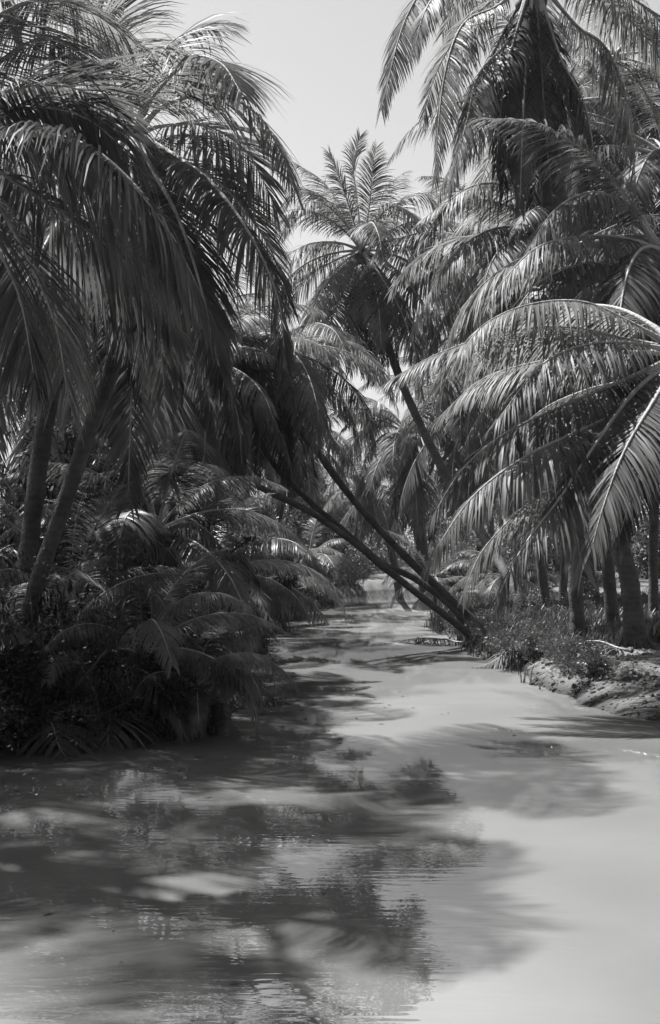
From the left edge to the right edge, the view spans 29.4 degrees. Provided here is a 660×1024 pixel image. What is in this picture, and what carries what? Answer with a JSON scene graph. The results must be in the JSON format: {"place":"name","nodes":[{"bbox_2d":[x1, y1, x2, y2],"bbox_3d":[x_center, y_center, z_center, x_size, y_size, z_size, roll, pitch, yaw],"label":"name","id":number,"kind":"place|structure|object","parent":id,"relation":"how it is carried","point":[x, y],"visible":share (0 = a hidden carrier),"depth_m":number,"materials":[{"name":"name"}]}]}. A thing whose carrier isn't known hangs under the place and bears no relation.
{"place":"outdoors","nodes":[
{"label":"outdoors","id":0,"kind":"place"},
{"bbox_2d":[0,589,659,1023],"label":"water","id":1,"kind":"structure","parent":0,"point":[462,841],"depth_m":8.14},
{"bbox_2d":[9,633,448,982],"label":"floating leaves","id":2,"kind":"object","parent":1,"relation":"on","point":[233,981],"visible":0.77,"depth_m":11.98,"materials":[{"name":"grey plant"}]},
{"bbox_2d":[0,550,659,757],"bbox_3d":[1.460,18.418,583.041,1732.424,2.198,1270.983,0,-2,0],"label":"ground","id":3,"kind":"structure","parent":0,"point":[373,582],"depth_m":17.27,"materials":[{"name":"soil"}]},
{"bbox_2d":[0,681,21,738],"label":"bush","id":4,"kind":"object","parent":3,"relation":"on","point":[7,699],"visible":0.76,"depth_m":11.87,"materials":[{"name":"grey plant"}]},
{"bbox_2d":[0,697,32,754],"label":"bush","id":5,"kind":"object","parent":3,"relation":"on","point":[8,710],"visible":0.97,"depth_m":11.48,"materials":[{"name":"grey plant"}]},
{"bbox_2d":[0,596,38,693],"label":"bush","id":6,"kind":"object","parent":3,"relation":"on","point":[3,614],"visible":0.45,"depth_m":12.61,"materials":[{"name":"grey plant"}]},
{"bbox_2d":[0,644,56,751],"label":"bush","id":7,"kind":"object","parent":3,"relation":"on","point":[3,664],"visible":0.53,"depth_m":12.23,"materials":[{"name":"grey plant"}]},
{"bbox_2d":[0,677,88,747],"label":"bush","id":8,"kind":"object","parent":3,"relation":"on","point":[58,685],"visible":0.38,"depth_m":12.39,"materials":[{"name":"grey plant"}]},
{"bbox_2d":[12,664,84,741],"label":"bush","id":9,"kind":"object","parent":3,"relation":"on","point":[19,702],"visible":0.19,"depth_m":12.19,"materials":[{"name":"grey plant"}]},
{"bbox_2d":[0,683,103,748],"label":"bush","id":10,"kind":"object","parent":3,"relation":"on","point":[55,725],"visible":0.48,"depth_m":12.02,"materials":[{"name":"grey plant"}]},
{"bbox_2d":[0,578,105,681],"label":"bush","id":11,"kind":"object","parent":3,"relation":"on","point":[61,607],"visible":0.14,"depth_m":13.51,"materials":[{"name":"grey plant"}]},
{"bbox_2d":[0,0,113,214],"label":"coconut palm","id":12,"kind":"object","parent":3,"relation":"on","point":[10,164],"visible":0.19,"depth_m":11.60,"materials":[{"name":"grey plant"}]},
{"bbox_2d":[0,714,117,760],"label":"fallen frond","id":13,"kind":"object","parent":3,"relation":"on","point":[68,748],"visible":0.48,"depth_m":12.23,"materials":[{"name":"grey plant"}]},
{"bbox_2d":[0,524,118,648],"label":"bush","id":14,"kind":"object","parent":3,"relation":"on","point":[71,563],"visible":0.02,"depth_m":15.59,"materials":[{"name":"grey plant"}]},
{"bbox_2d":[2,188,141,656],"bbox_3d":[-3.572,-0.758,15.940,2.609,6.686,4.583,0,-2,0],"label":"coconut palm","id":15,"kind":"object","parent":3,"relation":"on","point":[36,481],"visible":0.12,"depth_m":15.42,"materials":[{"name":"grey plant"}]},
{"bbox_2d":[0,400,156,640],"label":"bush","id":16,"kind":"object","parent":3,"relation":"on","point":[68,435],"visible":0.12,"depth_m":18.08,"materials":[{"name":"grey plant"}]},
{"bbox_2d":[37,640,120,738],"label":"bush","id":17,"kind":"object","parent":3,"relation":"on","point":[68,648],"visible":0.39,"depth_m":12.60,"materials":[{"name":"grey plant"}]},
{"bbox_2d":[3,658,162,733],"bbox_3d":[-2.629,1.875,12.772,1.879,0.806,1.293,0,-2,0],"label":"bush","id":18,"kind":"object","parent":3,"relation":"on","point":[130,712],"visible":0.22,"depth_m":12.47,"materials":[{"name":"grey plant"}]},
{"bbox_2d":[36,677,129,738],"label":"bush","id":19,"kind":"object","parent":3,"relation":"on","point":[105,725],"visible":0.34,"depth_m":12.41,"materials":[{"name":"grey plant"}]},
{"bbox_2d":[0,542,184,725],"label":"bush","id":20,"kind":"object","parent":3,"relation":"on","point":[90,651],"visible":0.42,"depth_m":12.88,"materials":[{"name":"grey plant"}]},
{"bbox_2d":[0,431,186,624],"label":"young palm","id":21,"kind":"object","parent":3,"relation":"on","point":[170,556],"visible":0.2,"depth_m":17.22,"materials":[{"name":"grey plant"}]},
{"bbox_2d":[0,554,190,734],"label":"young palm","id":22,"kind":"object","parent":3,"relation":"on","point":[104,594],"visible":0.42,"depth_m":13.24,"materials":[{"name":"grey plant"}]},
{"bbox_2d":[0,229,195,514],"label":"coconut palm","id":23,"kind":"object","parent":3,"relation":"on","point":[9,440],"visible":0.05,"depth_m":24.35,"materials":[{"name":"grey plant"}]},
{"bbox_2d":[53,654,160,734],"bbox_3d":[-2.386,1.940,13.081,0.830,0.874,1.475,-1,-2,39],"label":"bush","id":24,"kind":"object","parent":3,"relation":"on","point":[117,665],"visible":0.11,"depth_m":12.63,"materials":[{"name":"grey plant"}]},
{"bbox_2d":[0,478,215,655],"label":"young palm","id":25,"kind":"object","parent":3,"relation":"on","point":[83,521],"visible":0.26,"depth_m":15.77,"materials":[{"name":"grey plant"}]},
{"bbox_2d":[0,573,218,744],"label":"young palm","id":26,"kind":"object","parent":3,"relation":"on","point":[179,729],"visible":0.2,"depth_m":12.82,"materials":[{"name":"grey plant"}]},
{"bbox_2d":[0,0,221,449],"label":"coconut palm","id":27,"kind":"object","parent":3,"relation":"on","point":[92,165],"visible":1,"depth_m":9.07,"materials":[{"name":"grey plant"}]},
{"bbox_2d":[47,650,179,734],"bbox_3d":[-2.276,1.849,12.908,1.503,0.891,0.880,0,-2,0],"label":"bush","id":28,"kind":"object","parent":3,"relation":"on","point":[110,704],"visible":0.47,"depth_m":12.80,"materials":[{"name":"grey plant"}]},
{"bbox_2d":[15,536,212,660],"bbox_3d":[-2.989,1.259,16.921,2.446,2.041,4.344,0,-2,-17],"label":"bush","id":29,"kind":"object","parent":3,"relation":"on","point":[122,581],"visible":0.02,"depth_m":16.96,"materials":[{"name":"grey plant"}]},
{"bbox_2d":[63,709,170,749],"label":"fallen frond","id":30,"kind":"object","parent":3,"relation":"on","point":[125,738],"visible":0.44,"depth_m":12.61,"materials":[{"name":"plant"}]},
{"bbox_2d":[1,184,241,567],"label":"coconut palm","id":31,"kind":"object","parent":3,"relation":"on","point":[206,407],"visible":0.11,"depth_m":17.69,"materials":[{"name":"grey plant"}]},
{"bbox_2d":[42,530,215,664],"bbox_3d":[-2.527,1.328,14.709,2.348,2.317,1.374,-1,-2,29],"label":"bush","id":32,"kind":"object","parent":3,"relation":"on","point":[128,545],"visible":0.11,"depth_m":14.65,"materials":[{"name":"grey plant"}]},
{"bbox_2d":[83,671,184,733],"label":"bush","id":33,"kind":"object","parent":3,"relation":"on","point":[149,711],"visible":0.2,"depth_m":13.01,"materials":[{"name":"grey plant"}]},
{"bbox_2d":[5,297,286,547],"bbox_3d":[-3.950,-0.927,26.915,6.696,6.683,6.665,0,-2,0],"label":"coconut palm","id":34,"kind":"object","parent":3,"relation":"on","point":[252,300],"visible":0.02,"depth_m":25.97,"materials":[{"name":"grey plant"}]},
{"bbox_2d":[0,0,307,675],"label":"coconut palm","id":35,"kind":"object","parent":3,"relation":"on","point":[226,213],"visible":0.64,"depth_m":13.04,"materials":[{"name":"grey plant"}]},
{"bbox_2d":[124,657,190,730],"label":"bush","id":36,"kind":"object","parent":3,"relation":"on","point":[171,687],"visible":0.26,"depth_m":12.93,"materials":[{"name":"grey plant"}]},
{"bbox_2d":[0,417,316,671],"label":"young palm","id":37,"kind":"object","parent":3,"relation":"on","point":[158,529],"visible":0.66,"depth_m":17.02,"materials":[{"name":"grey plant"}]},
{"bbox_2d":[39,547,285,741],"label":"young palm","id":38,"kind":"object","parent":3,"relation":"on","point":[161,608],"visible":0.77,"depth_m":13.22,"materials":[{"name":"grey plant"}]},
{"bbox_2d":[133,652,207,735],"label":"bush","id":39,"kind":"object","parent":3,"relation":"on","point":[181,670],"visible":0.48,"depth_m":12.89,"materials":[{"name":"grey plant"}]},
{"bbox_2d":[129,636,287,741],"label":"young palm","id":40,"kind":"object","parent":3,"relation":"on","point":[197,714],"visible":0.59,"depth_m":13.07,"materials":[{"name":"grey plant"}]},
{"bbox_2d":[151,653,291,737],"bbox_3d":[-1.363,1.964,13.785,1.793,0.855,1.246,2,-2,-44],"label":"bush","id":41,"kind":"object","parent":3,"relation":"on","point":[239,707],"visible":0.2,"depth_m":13.92,"materials":[{"name":"grey plant"}]},
{"bbox_2d":[101,475,345,645],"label":"young palm","id":42,"kind":"object","parent":3,"relation":"on","point":[250,579],"visible":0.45,"depth_m":18.54,"materials":[{"name":"grey plant"}]},
{"bbox_2d":[165,252,301,523],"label":"coconut palm","id":43,"kind":"object","parent":3,"relation":"on","point":[247,306],"visible":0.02,"depth_m":31.10,"materials":[{"name":"grey plant"}]},
{"bbox_2d":[183,579,301,698],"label":"young palm","id":44,"kind":"object","parent":3,"relation":"on","point":[236,635],"visible":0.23,"depth_m":15.35,"materials":[{"name":"grey plant"}]},
{"bbox_2d":[213,533,302,629],"bbox_3d":[-1.733,1.388,24.725,2.482,2.041,1.472,0,-2,0],"label":"bush","id":45,"kind":"object","parent":3,"relation":"on","point":[291,582],"visible":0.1,"depth_m":24.81,"materials":[{"name":"grey plant"}]},
{"bbox_2d":[226,692,292,708],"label":"fallen frond","id":46,"kind":"object","parent":3,"relation":"on","point":[265,699],"visible":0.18,"depth_m":15.97,"materials":[{"name":"grey plant"}]},
{"bbox_2d":[214,551,315,628],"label":"young palm","id":47,"kind":"object","parent":3,"relation":"on","point":[282,609],"visible":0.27,"depth_m":23.68,"materials":[{"name":"grey plant"}]},
{"bbox_2d":[204,401,329,539],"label":"coconut palm","id":48,"kind":"object","parent":3,"relation":"on","point":[270,473],"visible":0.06,"depth_m":38.02,"materials":[{"name":"grey plant"}]},
{"bbox_2d":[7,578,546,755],"bbox_3d":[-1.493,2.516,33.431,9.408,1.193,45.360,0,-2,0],"label":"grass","id":49,"kind":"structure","parent":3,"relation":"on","point":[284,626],"depth_m":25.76,"materials":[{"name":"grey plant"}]},
{"bbox_2d":[90,303,474,638],"bbox_3d":[-0.684,-0.703,24.360,8.416,6.957,4.427,0,-2,0],"label":"coconut palm","id":50,"kind":"object","parent":3,"relation":"on","point":[265,382],"visible":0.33,"depth_m":24.25,"materials":[{"name":"grey plant"}]},
{"bbox_2d":[257,492,308,539],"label":"bush","id":51,"kind":"object","parent":3,"relation":"on","point":[290,521],"visible":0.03,"depth_m":47.75,"materials":[{"name":"grey plant"}]},
{"bbox_2d":[223,521,346,598],"bbox_3d":[-2.129,1.466,34.723,4.772,2.481,3.316,-1,-2,38],"label":"bush","id":52,"kind":"object","parent":3,"relation":"on","point":[335,580],"visible":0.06,"depth_m":34.45,"materials":[{"name":"grey plant"}]},
{"bbox_2d":[229,495,346,624],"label":"young palm","id":53,"kind":"object","parent":3,"relation":"on","point":[317,565],"visible":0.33,"depth_m":31.62,"materials":[{"name":"grey plant"}]},
{"bbox_2d":[231,475,353,554],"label":"bush","id":54,"kind":"object","parent":3,"relation":"on","point":[321,500],"visible":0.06,"depth_m":62.83,"materials":[{"name":"grey plant"}]},
{"bbox_2d":[236,399,383,533],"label":"coconut palm","id":55,"kind":"object","parent":3,"relation":"on","point":[315,491],"visible":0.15,"depth_m":45.99,"materials":[{"name":"grey plant"}]},
{"bbox_2d":[153,326,468,640],"bbox_3d":[-0.271,-0.584,26.950,7.356,6.894,5.132,0,-2,0],"label":"coconut palm","id":56,"kind":"object","parent":3,"relation":"on","point":[324,355],"visible":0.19,"depth_m":26.31,"materials":[{"name":"grey plant"}]},
{"bbox_2d":[289,520,347,590],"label":"bush","id":57,"kind":"object","parent":3,"relation":"on","point":[336,537],"visible":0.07,"depth_m":46.56,"materials":[{"name":"grey plant"}]},
{"bbox_2d":[260,464,378,535],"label":"coconut palm","id":58,"kind":"object","parent":3,"relation":"on","point":[336,513],"visible":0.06,"depth_m":77.36,"materials":[{"name":"grey plant"}]},
{"bbox_2d":[283,504,362,604],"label":"young palm","id":59,"kind":"object","parent":3,"relation":"on","point":[326,558],"visible":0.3,"depth_m":41.89,"materials":[{"name":"grey plant"}]},
{"bbox_2d":[188,315,483,631],"bbox_3d":[-0.234,-0.524,26.415,6.982,6.499,5.148,1,-2,-30],"label":"coconut palm","id":60,"kind":"object","parent":3,"relation":"on","point":[307,378],"visible":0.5,"depth_m":25.91,"materials":[{"name":"grey plant"}]},
{"bbox_2d":[310,525,369,580],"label":"bush","id":61,"kind":"object","parent":3,"relation":"on","point":[347,553],"visible":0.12,"depth_m":53.39,"materials":[{"name":"grey plant"}]},
{"bbox_2d":[327,531,370,585],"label":"bush","id":62,"kind":"object","parent":3,"relation":"on","point":[349,569],"visible":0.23,"depth_m":51.98,"materials":[{"name":"grey plant"}]},
{"bbox_2d":[340,541,384,583],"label":"bush","id":63,"kind":"object","parent":3,"relation":"on","point":[376,551],"visible":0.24,"depth_m":56.09,"materials":[{"name":"grey plant"}]},
{"bbox_2d":[311,445,435,595],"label":"coconut palm","id":64,"kind":"object","parent":3,"relation":"on","point":[378,508],"visible":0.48,"depth_m":51.39,"materials":[{"name":"grey plant"}]},
{"bbox_2d":[263,128,527,613],"bbox_3d":[1.482,-3.889,32.487,6.870,13.326,9.845,0,-2,0],"label":"coconut palm","id":65,"kind":"object","parent":3,"relation":"on","point":[357,313],"visible":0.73,"depth_m":33.30,"materials":[{"name":"grey plant"}]},
{"bbox_2d":[327,365,488,597],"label":"coconut palm","id":66,"kind":"object","parent":3,"relation":"on","point":[416,510],"visible":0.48,"depth_m":46.12,"materials":[{"name":"grey plant"}]},
{"bbox_2d":[392,635,469,645],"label":"fallen frond","id":67,"kind":"object","parent":3,"relation":"on","point":[434,640],"visible":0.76,"depth_m":26.16,"materials":[{"name":"grey plant"}]},
{"bbox_2d":[381,530,484,609],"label":"young palm","id":68,"kind":"object","parent":3,"relation":"on","point":[427,594],"visible":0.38,"depth_m":41.75,"materials":[{"name":"grey plant"}]},
{"bbox_2d":[370,494,504,575],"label":"bush","id":69,"kind":"object","parent":3,"relation":"on","point":[469,547],"visible":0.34,"depth_m":65.34,"materials":[{"name":"grey plant"}]},
{"bbox_2d":[384,332,500,585],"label":"coconut palm","id":70,"kind":"object","parent":3,"relation":"on","point":[490,530],"visible":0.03,"depth_m":54.26,"materials":[{"name":"grey plant"}]},
{"bbox_2d":[425,566,463,600],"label":"bush","id":71,"kind":"object","parent":3,"relation":"on","point":[451,584],"visible":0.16,"depth_m":43.75,"materials":[{"name":"grey plant"}]},
{"bbox_2d":[356,340,544,592],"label":"coconut palm","id":72,"kind":"object","parent":3,"relation":"on","point":[456,446],"visible":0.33,"depth_m":43.34,"materials":[{"name":"grey plant"}]},
{"bbox_2d":[374,275,529,595],"bbox_3d":[5.178,-2.755,40.110,7.582,11.138,7.493,0,-2,0],"label":"coconut palm","id":73,"kind":"object","parent":3,"relation":"on","point":[443,403],"visible":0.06,"depth_m":39.65,"materials":[{"name":"grey plant"}]},
{"bbox_2d":[425,494,494,567],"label":"bush","id":74,"kind":"object","parent":3,"relation":"on","point":[444,524],"visible":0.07,"depth_m":84.48,"materials":[{"name":"grey plant"}]},
{"bbox_2d":[420,446,501,520],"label":"coconut palm","id":75,"kind":"object","parent":3,"relation":"on","point":[441,454],"visible":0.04,"depth_m":84.68,"materials":[{"name":"grey plant"}]},
{"bbox_2d":[413,300,514,559],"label":"coconut palm","id":76,"kind":"object","parent":3,"relation":"on","point":[509,514],"depth_m":60.60,"materials":[{"name":"grey plant"}]},
{"bbox_2d":[355,176,600,599],"bbox_3d":[4.292,-2.811,33.007,6.970,11.085,6.239,-2,-2,43],"label":"coconut palm","id":77,"kind":"object","parent":3,"relation":"on","point":[450,296],"visible":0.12,"depth_m":32.61,"materials":[{"name":"grey plant"}]},
{"bbox_2d":[466,613,503,627],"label":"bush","id":78,"kind":"object","parent":3,"relation":"on","point":[479,622],"visible":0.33,"depth_m":25.54,"materials":[{"name":"grey plant"}]},
{"bbox_2d":[470,620,510,646],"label":"bush","id":79,"kind":"object","parent":3,"relation":"on","point":[487,628],"visible":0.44,"depth_m":23.27,"materials":[{"name":"grey plant"}]},
{"bbox_2d":[441,529,558,597],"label":"young palm","id":80,"kind":"object","parent":3,"relation":"on","point":[495,578],"visible":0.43,"depth_m":38.00,"materials":[{"name":"grey plant"}]},
{"bbox_2d":[470,641,534,670],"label":"fallen frond","id":81,"kind":"object","parent":3,"relation":"on","point":[496,660],"visible":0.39,"depth_m":20.90,"materials":[{"name":"grey plant"}]},
{"bbox_2d":[483,624,547,661],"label":"bush","id":82,"kind":"object","parent":3,"relation":"on","point":[508,643],"visible":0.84,"depth_m":20.60,"materials":[{"name":"grey plant"}]},
{"bbox_2d":[375,0,659,640],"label":"coconut palm","id":83,"kind":"object","parent":3,"relation":"on","point":[531,63],"visible":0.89,"depth_m":21.74,"materials":[{"name":"grey plant"}]},
{"bbox_2d":[376,299,659,623],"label":"coconut palm","id":84,"kind":"object","parent":3,"relation":"on","point":[630,422],"visible":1,"depth_m":15.05,"materials":[{"name":"grey plant"}]},
{"bbox_2d":[384,1,659,611],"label":"coconut palm","id":85,"kind":"object","parent":3,"relation":"on","point":[543,585],"visible":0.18,"depth_m":27.95,"materials":[{"name":"grey plant"}]},
{"bbox_2d":[385,182,659,628],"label":"coconut palm","id":86,"kind":"object","parent":3,"relation":"on","point":[508,243],"visible":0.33,"depth_m":23.13,"materials":[{"name":"grey plant"}]},
{"bbox_2d":[492,466,561,531],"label":"coconut palm","id":87,"kind":"object","parent":3,"relation":"on","point":[551,484],"visible":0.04,"depth_m":88.37,"materials":[{"name":"grey plant"}]},
{"bbox_2d":[454,308,611,593],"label":"coconut palm","id":88,"kind":"object","parent":3,"relation":"on","point":[477,423],"visible":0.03,"depth_m":38.59,"materials":[{"name":"grey plant"}]},
{"bbox_2d":[504,484,561,579],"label":"bush","id":89,"kind":"object","parent":3,"relation":"on","point":[556,567],"visible":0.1,"depth_m":62.42,"materials":[{"name":"grey plant"}]},
{"bbox_2d":[428,591,659,668],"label":"grass","id":90,"kind":"structure","parent":3,"relation":"on","point":[593,618],"depth_m":25.52,"materials":[{"name":"grey plant"}]},
{"bbox_2d":[513,620,582,653],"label":"bush","id":91,"kind":"object","parent":3,"relation":"on","point":[524,650],"visible":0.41,"depth_m":20.17,"materials":[{"name":"grey plant"}]},
{"bbox_2d":[533,615,562,647],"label":"bush","id":92,"kind":"object","parent":3,"relation":"on","point":[540,625],"visible":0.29,"depth_m":21.36,"materials":[{"name":"grey plant"}]},
{"bbox_2d":[437,628,659,719],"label":"soil clods","id":93,"kind":"object","parent":3,"relation":"on","point":[592,690],"visible":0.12,"depth_m":17.19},
{"bbox_2d":[438,117,659,650],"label":"coconut palm","id":94,"kind":"object","parent":3,"relation":"on","point":[629,290],"visible":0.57,"depth_m":19.69,"materials":[{"name":"grey plant"}]},
{"bbox_2d":[537,628,567,657],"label":"bush","id":95,"kind":"object","parent":3,"relation":"on","point":[548,639],"visible":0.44,"depth_m":19.92,"materials":[{"name":"grey plant"}]},
{"bbox_2d":[465,0,659,605],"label":"coconut palm","id":96,"kind":"object","parent":3,"relation":"on","point":[617,56],"visible":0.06,"depth_m":30.88,"materials":[{"name":"grey plant"}]},
{"bbox_2d":[510,575,622,618],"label":"bush","id":97,"kind":"object","parent":3,"relation":"on","point":[555,606],"visible":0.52,"depth_m":27.17,"materials":[{"name":"grey plant"}]},
{"bbox_2d":[547,633,585,663],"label":"bush","id":98,"kind":"object","parent":3,"relation":"on","point":[570,640],"visible":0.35,"depth_m":18.96,"materials":[{"name":"grey plant"}]},
{"bbox_2d":[495,60,659,616],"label":"coconut palm","id":99,"kind":"object","parent":3,"relation":"on","point":[648,180],"visible":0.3,"depth_m":25.50,"materials":[{"name":"grey plant"}]},
{"bbox_2d":[552,633,603,666],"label":"bush","id":100,"kind":"object","parent":3,"relation":"on","point":[566,654],"visible":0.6,"depth_m":18.54,"materials":[{"name":"grey plant"}]},
{"bbox_2d":[553,648,611,680],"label":"bush","id":101,"kind":"object","parent":3,"relation":"on","point":[582,673],"visible":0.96,"depth_m":17.16,"materials":[{"name":"grey plant"}]},
{"bbox_2d":[545,639,633,659],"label":"fallen frond","id":102,"kind":"object","parent":3,"relation":"on","point":[612,645],"visible":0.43,"depth_m":19.26,"materials":[{"name":"grey plant"}]},
{"bbox_2d":[567,635,615,661],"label":"bush","id":103,"kind":"object","parent":3,"relation":"on","point":[587,647],"visible":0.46,"depth_m":18.03,"materials":[{"name":"grey plant"}]},
{"bbox_2d":[612,652,657,679],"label":"bush","id":104,"kind":"object","parent":3,"relation":"on","point":[626,673],"visible":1,"depth_m":16.79,"materials":[{"name":"grey plant"}]},
{"bbox_2d":[630,498,659,577],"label":"bush","id":105,"kind":"object","parent":3,"relation":"on","point":[638,553],"visible":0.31,"depth_m":61.74,"materials":[{"name":"grey plant"}]},
{"bbox_2d":[0,0,659,548],"label":"sky","id":106,"kind":"structure","parent":0,"point":[327,55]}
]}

